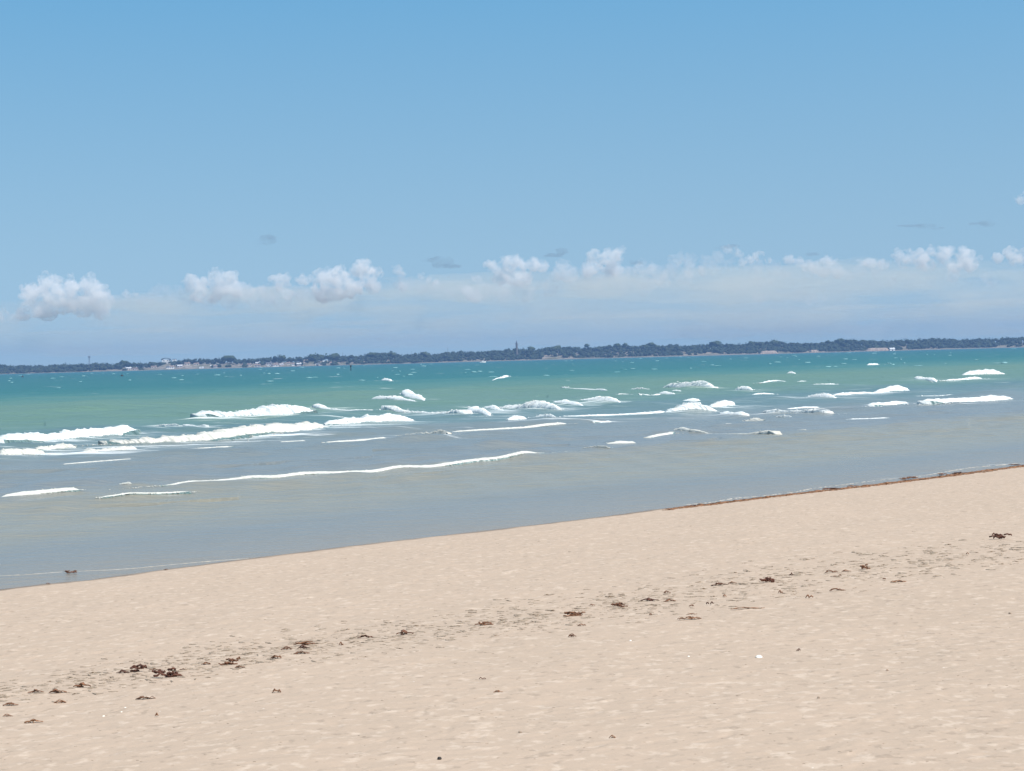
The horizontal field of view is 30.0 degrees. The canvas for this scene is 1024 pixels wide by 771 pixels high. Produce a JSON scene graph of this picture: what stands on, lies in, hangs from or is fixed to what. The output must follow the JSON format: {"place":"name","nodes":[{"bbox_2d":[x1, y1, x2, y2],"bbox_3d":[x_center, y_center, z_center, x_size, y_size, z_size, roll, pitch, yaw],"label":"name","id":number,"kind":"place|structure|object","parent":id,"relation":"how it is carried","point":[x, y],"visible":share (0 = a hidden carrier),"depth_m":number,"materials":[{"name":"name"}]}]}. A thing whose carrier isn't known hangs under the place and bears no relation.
{"place":"outdoors","nodes":[
{"label":"outdoors","id":0,"kind":"place"},
{"bbox_2d":[0,467,1023,770],"bbox_3d":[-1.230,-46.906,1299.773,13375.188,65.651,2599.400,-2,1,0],"label":"sand beach","id":1,"kind":"structure","parent":0,"point":[676,681],"depth_m":12.97,"materials":[{"name":"beige sand"}]},
{"bbox_2d":[24,719,42,722],"bbox_3d":[-2.747,1.930,10.976,0.108,0.030,0.031,-2,1,-9],"label":"seaweed strip","id":2,"kind":"object","parent":1,"relation":"on","point":[32,720],"visible":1,"depth_m":10.97,"materials":[{"name":"brown plant"}]},
{"bbox_2d":[49,689,66,692],"bbox_3d":[-2.890,1.946,12.154,0.115,0.036,0.033,-2,1,0],"label":"seaweed strip","id":3,"kind":"object","parent":1,"relation":"on","point":[56,690],"visible":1,"depth_m":12.15,"materials":[{"name":"brown plant"}]},
{"bbox_2d":[73,682,90,686],"bbox_3d":[-2.778,1.939,12.344,0.114,0.046,0.038,-2,1,0],"label":"seaweed strip","id":4,"kind":"object","parent":1,"relation":"on","point":[81,684],"visible":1,"depth_m":12.34,"materials":[{"name":"brown plant"}]},
{"bbox_2d":[130,664,146,671],"bbox_3d":[-2.542,1.931,13.001,0.122,0.072,0.051,-2,1,0],"label":"seaweed clump","id":5,"kind":"object","parent":1,"relation":"on","point":[136,667],"visible":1,"depth_m":13.00,"materials":[{"name":"brown plant"}]},
{"bbox_2d":[152,667,181,676],"bbox_3d":[-2.282,1.904,12.648,0.208,0.097,0.090,-2,1,0],"label":"seaweed clump","id":6,"kind":"object","parent":1,"relation":"on","point":[169,673],"visible":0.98,"depth_m":12.62,"materials":[{"name":"brown plant"}]},
{"bbox_2d":[218,658,238,664],"bbox_3d":[-1.960,1.900,13.111,0.163,0.063,0.069,-2,1,0],"label":"seaweed clump","id":7,"kind":"object","parent":1,"relation":"on","point":[230,660],"visible":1,"depth_m":13.11,"materials":[{"name":"brown plant"}]},
{"bbox_2d":[294,641,314,644],"bbox_3d":[-1.522,1.894,14.044,0.172,0.057,0.085,-2,1,0],"label":"seaweed clump","id":8,"kind":"object","parent":1,"relation":"on","point":[305,643],"visible":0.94,"depth_m":14.03,"materials":[{"name":"brown plant"}]},
{"bbox_2d":[396,629,413,634],"bbox_3d":[-0.807,1.861,14.369,0.133,0.052,0.043,-2,1,0],"label":"seaweed strip","id":9,"kind":"object","parent":1,"relation":"on","point":[404,631],"visible":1,"depth_m":14.36,"materials":[{"name":"brown plant"}]},
{"bbox_2d":[475,622,492,624],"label":"seaweed clump","id":10,"kind":"object","parent":1,"relation":"on","point":[483,623],"visible":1,"depth_m":14.67,"materials":[{"name":"brown plant"}]},
{"bbox_2d":[0,512,1023,764],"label":"seaweed crumbs","id":11,"kind":"object","parent":1,"relation":"on","point":[518,616],"visible":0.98,"depth_m":14.79,"materials":[{"name":"brown plant"}]},
{"bbox_2d":[563,611,584,616],"bbox_3d":[0.488,1.792,14.988,0.173,0.056,0.089,-2,1,0],"label":"seaweed clump","id":12,"kind":"object","parent":1,"relation":"on","point":[574,613],"visible":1,"depth_m":14.97,"materials":[{"name":"brown plant"}]},
{"bbox_2d":[611,602,627,606],"bbox_3d":[0.871,1.782,15.478,0.140,0.058,0.066,-2,1,0],"label":"seaweed clump","id":13,"kind":"object","parent":1,"relation":"on","point":[617,604],"visible":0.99,"depth_m":15.48,"materials":[{"name":"brown plant"}]},
{"bbox_2d":[640,597,657,600],"bbox_3d":[1.141,1.777,15.851,0.158,0.034,0.042,-2,1,0],"label":"seaweed strip","id":14,"kind":"object","parent":1,"relation":"on","point":[649,599],"visible":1,"depth_m":15.85,"materials":[{"name":"brown plant"}]},
{"bbox_2d":[678,616,701,618],"bbox_3d":[1.317,1.728,14.183,0.184,0.036,0.048,-2,1,0],"label":"seaweed strip","id":15,"kind":"object","parent":1,"relation":"on","point":[690,617],"visible":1,"depth_m":14.18,"materials":[{"name":"brown plant"}]},
{"bbox_2d":[759,577,774,581],"bbox_3d":[2.241,1.696,16.773,0.149,0.120,0.064,-2,1,-6],"label":"seaweed clump","id":16,"kind":"object","parent":1,"relation":"on","point":[767,579],"visible":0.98,"depth_m":16.77,"materials":[{"name":"brown plant"}]},
{"bbox_2d":[665,465,1023,509],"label":"wrack line","id":17,"kind":"object","parent":1,"relation":"on","point":[879,484],"visible":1,"depth_m":33.02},
{"bbox_2d":[860,564,869,568],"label":"seaweed clump","id":18,"kind":"object","parent":1,"relation":"on","point":[864,566],"visible":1,"depth_m":17.54,"materials":[{"name":"brown plant"}]},
{"bbox_2d":[989,533,1011,538],"bbox_3d":[5.118,1.574,20.017,0.230,0.120,0.105,-2,1,0],"label":"seaweed clump","id":19,"kind":"object","parent":1,"relation":"on","point":[998,536],"visible":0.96,"depth_m":20.02,"materials":[{"name":"brown plant"}]},
{"bbox_2d":[0,347,1023,588],"bbox_3d":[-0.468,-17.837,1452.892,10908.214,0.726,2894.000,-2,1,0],"label":"sea water","id":20,"kind":"structure","parent":0,"point":[84,533],"depth_m":51.01,"materials":[{"name":"teal liquid"}]},
{"bbox_2d":[0,448,50,455],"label":"foam crest","id":21,"kind":"object","parent":20,"relation":"on","point":[11,451],"visible":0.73,"depth_m":54.02,"materials":[{"name":"liquid"}]},
{"bbox_2d":[2,487,85,496],"bbox_3d":[-9.060,2.072,36.802,1.757,0.158,0.584,-2,1,-29],"label":"foam line","id":22,"kind":"object","parent":20,"relation":"on","point":[52,490],"visible":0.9,"depth_m":36.84,"materials":[{"name":"liquid"}]},
{"bbox_2d":[34,443,76,449],"bbox_3d":[-13.537,1.871,57.553,2.045,0.266,2.221,-2,1,0],"label":"foam crest","id":23,"kind":"object","parent":20,"relation":"on","point":[61,445],"visible":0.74,"depth_m":57.66,"materials":[{"name":"liquid"}]},
{"bbox_2d":[0,425,141,442],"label":"breaking wave","id":24,"kind":"object","parent":20,"relation":"on","point":[123,430],"visible":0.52,"depth_m":65.42,"materials":[{"name":"white liquid"}]},
{"bbox_2d":[65,459,124,463],"bbox_3d":[-10.761,2.010,49.819,0.408,0.111,2.850,-1,1,37],"label":"foam line","id":25,"kind":"object","parent":20,"relation":"on","point":[94,461],"visible":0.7,"depth_m":49.67,"materials":[{"name":"liquid"}]},
{"bbox_2d":[83,446,136,451],"bbox_3d":[-11.572,1.917,55.462,1.264,0.288,2.174,-1,1,38],"label":"foam crest","id":26,"kind":"object","parent":20,"relation":"on","point":[108,449],"visible":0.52,"depth_m":55.42,"materials":[{"name":"liquid"}]},
{"bbox_2d":[95,491,196,498],"bbox_3d":[-6.737,2.032,35.453,2.055,0.148,0.261,-2,1,-36],"label":"foam line","id":27,"kind":"object","parent":20,"relation":"on","point":[154,493],"visible":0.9,"depth_m":35.42,"materials":[{"name":"liquid"}]},
{"bbox_2d":[157,424,178,425],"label":"foam wisp","id":28,"kind":"object","parent":20,"relation":"on","point":[168,425],"visible":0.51,"depth_m":76.33,"materials":[{"name":"liquid"}]},
{"bbox_2d":[92,558,248,570],"bbox_3d":[-4.202,2.195,23.263,2.181,0.025,0.202,-2,1,-28],"label":"foam line","id":29,"kind":"object","parent":20,"relation":"on","point":[170,564],"visible":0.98,"depth_m":23.31,"materials":[{"name":"liquid"}]},
{"bbox_2d":[183,424,208,426],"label":"foam wisp","id":30,"kind":"object","parent":20,"relation":"on","point":[194,425],"visible":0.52,"depth_m":75.01,"materials":[{"name":"liquid"}]},
{"bbox_2d":[74,421,330,445],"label":"breaking wave","id":31,"kind":"object","parent":20,"relation":"on","point":[243,432],"visible":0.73,"depth_m":62.35,"materials":[{"name":"white liquid"}]},
{"bbox_2d":[200,446,233,447],"bbox_3d":[-8.786,1.817,53.851,1.968,0.176,0.483,-2,1,-13],"label":"foam line","id":32,"kind":"object","parent":20,"relation":"on","point":[217,446],"visible":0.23,"depth_m":53.98,"materials":[{"name":"liquid"}]},
{"bbox_2d":[190,404,317,417],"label":"breaking wave","id":33,"kind":"object","parent":20,"relation":"on","point":[279,409],"visible":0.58,"depth_m":87.36,"materials":[{"name":"white liquid"}]},
{"bbox_2d":[109,451,566,489],"bbox_3d":[-2.909,1.810,42.285,1.084,0.203,13.609,-1,1,44],"label":"foam line","id":34,"kind":"object","parent":20,"relation":"on","point":[459,462],"visible":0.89,"depth_m":41.99,"materials":[{"name":"liquid"}]},
{"bbox_2d":[312,404,365,410],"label":"foam line","id":35,"kind":"object","parent":20,"relation":"on","point":[320,406],"visible":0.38,"depth_m":99.36,"materials":[{"name":"liquid"}]},
{"bbox_2d":[321,437,384,442],"bbox_3d":[-4.722,1.733,58.564,0.743,0.215,2.733,-1,1,44],"label":"foam line","id":36,"kind":"object","parent":20,"relation":"on","point":[353,440],"visible":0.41,"depth_m":58.50,"materials":[{"name":"liquid"}]},
{"bbox_2d":[323,413,415,424],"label":"breaking wave","id":37,"kind":"object","parent":20,"relation":"on","point":[382,417],"visible":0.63,"depth_m":74.73,"materials":[{"name":"white liquid"}]},
{"bbox_2d":[372,395,416,401],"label":"foam crest","id":38,"kind":"object","parent":20,"relation":"on","point":[394,397],"visible":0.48,"depth_m":117.73,"materials":[{"name":"liquid"}]},
{"bbox_2d":[400,389,424,400],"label":"foam crest","id":39,"kind":"object","parent":20,"relation":"on","point":[409,393],"visible":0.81,"depth_m":125.17,"materials":[{"name":"liquid"}]},
{"bbox_2d":[396,429,451,435],"bbox_3d":[-2.812,1.600,60.488,0.292,0.440,3.121,-2,1,-42],"label":"foam crest","id":40,"kind":"object","parent":20,"relation":"on","point":[440,431],"visible":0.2,"depth_m":60.03,"materials":[{"name":"liquid"}]},
{"bbox_2d":[376,405,472,414],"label":"foam line","id":41,"kind":"object","parent":20,"relation":"on","point":[394,408],"visible":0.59,"depth_m":86.96,"materials":[{"name":"liquid"}]},
{"bbox_2d":[467,406,491,415],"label":"foam crest","id":42,"kind":"object","parent":20,"relation":"on","point":[475,409],"visible":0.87,"depth_m":83.68,"materials":[{"name":"liquid"}]},
{"bbox_2d":[485,405,502,410],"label":"foam crest","id":43,"kind":"object","parent":20,"relation":"on","point":[494,407],"visible":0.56,"depth_m":90.16,"materials":[{"name":"liquid"}]},
{"bbox_2d":[8,348,1015,387],"bbox_3d":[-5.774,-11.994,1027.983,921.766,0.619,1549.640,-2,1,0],"label":"whitecaps","id":44,"kind":"object","parent":20,"relation":"on","point":[496,376],"visible":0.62,"depth_m":398.67,"materials":[{"name":"liquid"}]},
{"bbox_2d":[453,422,576,431],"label":"foam line","id":45,"kind":"object","parent":20,"relation":"on","point":[545,424],"visible":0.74,"depth_m":65.85,"materials":[{"name":"liquid"}]},
{"bbox_2d":[506,415,525,419],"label":"foam crest","id":46,"kind":"object","parent":20,"relation":"on","point":[514,417],"visible":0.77,"depth_m":71.68,"materials":[{"name":"liquid"}]},
{"bbox_2d":[499,400,563,409],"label":"breaking wave","id":47,"kind":"object","parent":20,"relation":"on","point":[539,404],"visible":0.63,"depth_m":87.14,"materials":[{"name":"white liquid"}]},
{"bbox_2d":[527,414,559,417],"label":"foam crest","id":48,"kind":"object","parent":20,"relation":"on","point":[548,415],"visible":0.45,"depth_m":73.72,"materials":[{"name":"liquid"}]},
{"bbox_2d":[554,399,582,405],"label":"breaking wave","id":49,"kind":"object","parent":20,"relation":"on","point":[566,401],"visible":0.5,"depth_m":96.02,"materials":[{"name":"white liquid"}]},
{"bbox_2d":[560,386,605,390],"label":"foam line","id":50,"kind":"object","parent":20,"relation":"on","point":[585,388],"visible":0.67,"depth_m":139.40,"materials":[{"name":"liquid"}]},
{"bbox_2d":[582,445,612,448],"bbox_3d":[2.171,1.613,49.583,0.133,0.128,1.212,-2,1,-40],"label":"foam wisp","id":51,"kind":"object","parent":20,"relation":"on","point":[597,446],"visible":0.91,"depth_m":49.48,"materials":[{"name":"liquid"}]},
{"bbox_2d":[580,396,619,402],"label":"breaking wave","id":52,"kind":"object","parent":20,"relation":"on","point":[605,398],"visible":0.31,"depth_m":99.41,"materials":[{"name":"white liquid"}]},
{"bbox_2d":[606,441,634,443],"bbox_3d":[3.071,1.575,52.248,1.078,0.135,0.467,-1,1,12],"label":"foam crest","id":53,"kind":"object","parent":20,"relation":"on","point":[621,442],"visible":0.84,"depth_m":52.25,"materials":[{"name":"liquid"}]},
{"bbox_2d":[577,411,664,415],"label":"foam line","id":54,"kind":"object","parent":20,"relation":"on","point":[649,412],"visible":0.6,"depth_m":77.89,"materials":[{"name":"liquid"}]},
{"bbox_2d":[644,432,678,437],"bbox_3d":[4.367,1.503,56.104,0.779,0.180,3.022,-1,1,20],"label":"foam wisp","id":55,"kind":"object","parent":20,"relation":"on","point":[660,434],"visible":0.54,"depth_m":56.04,"materials":[{"name":"liquid"}]},
{"bbox_2d":[658,391,674,393],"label":"foam crest","id":56,"kind":"object","parent":20,"relation":"on","point":[664,392],"visible":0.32,"depth_m":114.82,"materials":[{"name":"liquid"}]},
{"bbox_2d":[674,427,688,430],"bbox_3d":[5.345,1.375,59.776,0.353,0.158,1.864,-2,1,-13],"label":"foam wisp","id":57,"kind":"object","parent":20,"relation":"on","point":[683,428],"visible":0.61,"depth_m":59.60,"materials":[{"name":"liquid"}]},
{"bbox_2d":[663,380,717,387],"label":"breaking wave","id":58,"kind":"object","parent":20,"relation":"on","point":[697,383],"visible":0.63,"depth_m":131.50,"materials":[{"name":"white liquid"}]},
{"bbox_2d":[665,401,716,411],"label":"breaking wave","id":59,"kind":"object","parent":20,"relation":"on","point":[692,405],"visible":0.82,"depth_m":78.07,"materials":[{"name":"white liquid"}]},
{"bbox_2d":[683,398,699,400],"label":"foam crest","id":60,"kind":"object","parent":20,"relation":"on","point":[693,399],"visible":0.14,"depth_m":94.45,"materials":[{"name":"liquid"}]},
{"bbox_2d":[709,400,734,406],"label":"breaking wave","id":61,"kind":"object","parent":20,"relation":"on","point":[722,403],"visible":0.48,"depth_m":84.85,"materials":[{"name":"white liquid"}]},
{"bbox_2d":[719,411,750,415],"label":"foam crest","id":62,"kind":"object","parent":20,"relation":"on","point":[736,413],"visible":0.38,"depth_m":72.23,"materials":[{"name":"liquid"}]},
{"bbox_2d":[689,429,781,434],"bbox_3d":[6.705,1.423,56.146,0.360,0.256,4.707,-2,1,-36],"label":"foam crest","id":63,"kind":"object","parent":20,"relation":"on","point":[769,432],"visible":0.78,"depth_m":55.49,"materials":[{"name":"liquid"}]},
{"bbox_2d":[735,386,754,389],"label":"foam crest","id":64,"kind":"object","parent":20,"relation":"on","point":[744,388],"visible":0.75,"depth_m":115.73,"materials":[{"name":"liquid"}]},
{"bbox_2d":[726,417,764,423],"bbox_3d":[7.798,1.229,63.582,2.158,0.338,0.234,-1,1,35],"label":"foam crest","id":65,"kind":"object","parent":20,"relation":"on","point":[755,419],"visible":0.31,"depth_m":63.45,"materials":[{"name":"liquid"}]},
{"bbox_2d":[753,380,784,383],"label":"foam line","id":66,"kind":"object","parent":20,"relation":"on","point":[771,381],"visible":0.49,"depth_m":142.74,"materials":[{"name":"liquid"}]},
{"bbox_2d":[762,408,844,413],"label":"foam crest","id":67,"kind":"object","parent":20,"relation":"on","point":[814,410],"visible":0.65,"depth_m":72.79,"materials":[{"name":"liquid"}]},
{"bbox_2d":[788,406,818,408],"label":"foam wisp","id":68,"kind":"object","parent":20,"relation":"on","point":[803,407],"visible":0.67,"depth_m":80.35,"materials":[{"name":"liquid"}]},
{"bbox_2d":[808,393,836,397],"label":"breaking wave","id":69,"kind":"object","parent":20,"relation":"on","point":[823,395],"visible":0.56,"depth_m":96.13,"materials":[{"name":"white liquid"}]},
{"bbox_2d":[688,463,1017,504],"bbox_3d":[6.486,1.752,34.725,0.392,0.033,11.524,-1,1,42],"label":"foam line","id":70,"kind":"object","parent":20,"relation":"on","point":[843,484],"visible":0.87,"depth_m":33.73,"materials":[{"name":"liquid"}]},
{"bbox_2d":[834,385,907,395],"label":"breaking wave","id":71,"kind":"object","parent":20,"relation":"on","point":[893,388],"visible":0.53,"depth_m":104.46,"materials":[{"name":"white liquid"}]},
{"bbox_2d":[862,401,906,406],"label":"foam line","id":72,"kind":"object","parent":20,"relation":"on","point":[885,403],"visible":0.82,"depth_m":79.92,"materials":[{"name":"liquid"}]},
{"bbox_2d":[914,376,941,381],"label":"foam crest","id":73,"kind":"object","parent":20,"relation":"on","point":[928,379],"visible":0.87,"depth_m":136.62,"materials":[{"name":"liquid"}]},
{"bbox_2d":[907,395,1012,404],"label":"breaking wave","id":74,"kind":"object","parent":20,"relation":"on","point":[952,400],"visible":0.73,"depth_m":81.39,"materials":[{"name":"white liquid"}]},
{"bbox_2d":[942,376,988,380],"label":"foam line","id":75,"kind":"object","parent":20,"relation":"on","point":[974,377],"visible":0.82,"depth_m":138.68,"materials":[{"name":"liquid"}]},
{"bbox_2d":[962,369,1004,374],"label":"breaking wave","id":76,"kind":"object","parent":20,"relation":"on","point":[986,371],"visible":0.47,"depth_m":162.65,"materials":[{"name":"white liquid"}]},
{"bbox_2d":[0,0,1023,366],"label":"sky","id":77,"kind":"structure","parent":0,"point":[181,180],"materials":[{"name":"blue"}]},
{"bbox_2d":[6,342,1023,373],"bbox_3d":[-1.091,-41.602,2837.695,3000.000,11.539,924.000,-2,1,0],"label":"shore","id":78,"kind":"structure","parent":0,"point":[311,363],"depth_m":2417.95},
{"bbox_2d":[161,358,170,363],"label":"house","id":79,"kind":"structure","parent":78,"relation":"on","point":[167,360],"depth_m":2473.64,"materials":[{"name":"stone"}]},
{"bbox_2d":[219,355,235,363],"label":"tree","id":80,"kind":"object","parent":78,"relation":"on","point":[227,358],"visible":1,"depth_m":2458.79,"materials":[{"name":"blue plant"}]},
{"bbox_2d":[277,354,285,362],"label":"tree","id":81,"kind":"object","parent":78,"relation":"on","point":[281,358],"visible":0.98,"depth_m":2458.84,"materials":[{"name":"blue plant"}]},
{"bbox_2d":[305,353,324,359],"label":"tree","id":82,"kind":"object","parent":78,"relation":"on","point":[314,356],"visible":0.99,"depth_m":2462.57,"materials":[{"name":"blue plant"}]},
{"bbox_2d":[325,353,339,359],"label":"tree","id":83,"kind":"object","parent":78,"relation":"on","point":[334,356],"visible":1,"depth_m":2458.42,"materials":[{"name":"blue plant"}]},
{"bbox_2d":[365,352,379,357],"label":"tree","id":84,"kind":"object","parent":78,"relation":"on","point":[371,354],"visible":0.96,"depth_m":2455.91,"materials":[{"name":"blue plant"}]},
{"bbox_2d":[388,351,396,356],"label":"tree","id":85,"kind":"object","parent":78,"relation":"on","point":[393,354],"visible":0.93,"depth_m":2461.95,"materials":[{"name":"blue plant"}]},
{"bbox_2d":[420,352,429,356],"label":"tree","id":86,"kind":"object","parent":78,"relation":"on","point":[425,353],"visible":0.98,"depth_m":2458.91,"materials":[{"name":"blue plant"}]},
{"bbox_2d":[0,337,1023,373],"bbox_3d":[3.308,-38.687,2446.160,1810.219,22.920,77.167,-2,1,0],"label":"woodland","id":87,"kind":"object","parent":78,"relation":"on","point":[662,350],"visible":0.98,"depth_m":2444.28,"materials":[{"name":"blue plant"}]},
{"bbox_2d":[549,345,561,349],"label":"tree","id":88,"kind":"object","parent":78,"relation":"on","point":[557,346],"visible":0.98,"depth_m":2461.09,"materials":[{"name":"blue plant"}]},
{"bbox_2d":[646,343,659,347],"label":"tree","id":89,"kind":"object","parent":78,"relation":"on","point":[651,345],"visible":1,"depth_m":2456.72,"materials":[{"name":"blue plant"}]},
{"bbox_2d":[709,341,720,345],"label":"tree","id":90,"kind":"object","parent":78,"relation":"on","point":[716,343],"visible":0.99,"depth_m":2457.76,"materials":[{"name":"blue plant"}]},
{"bbox_2d":[760,351,776,353],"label":"cliff","id":91,"kind":"structure","parent":0,"point":[768,352],"depth_m":2402.84,"materials":[{"name":"white stone"}]},
{"bbox_2d":[866,348,888,350],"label":"cliff","id":92,"kind":"structure","parent":0,"point":[877,349],"depth_m":2402.92,"materials":[{"name":"white stone"}]}
]}

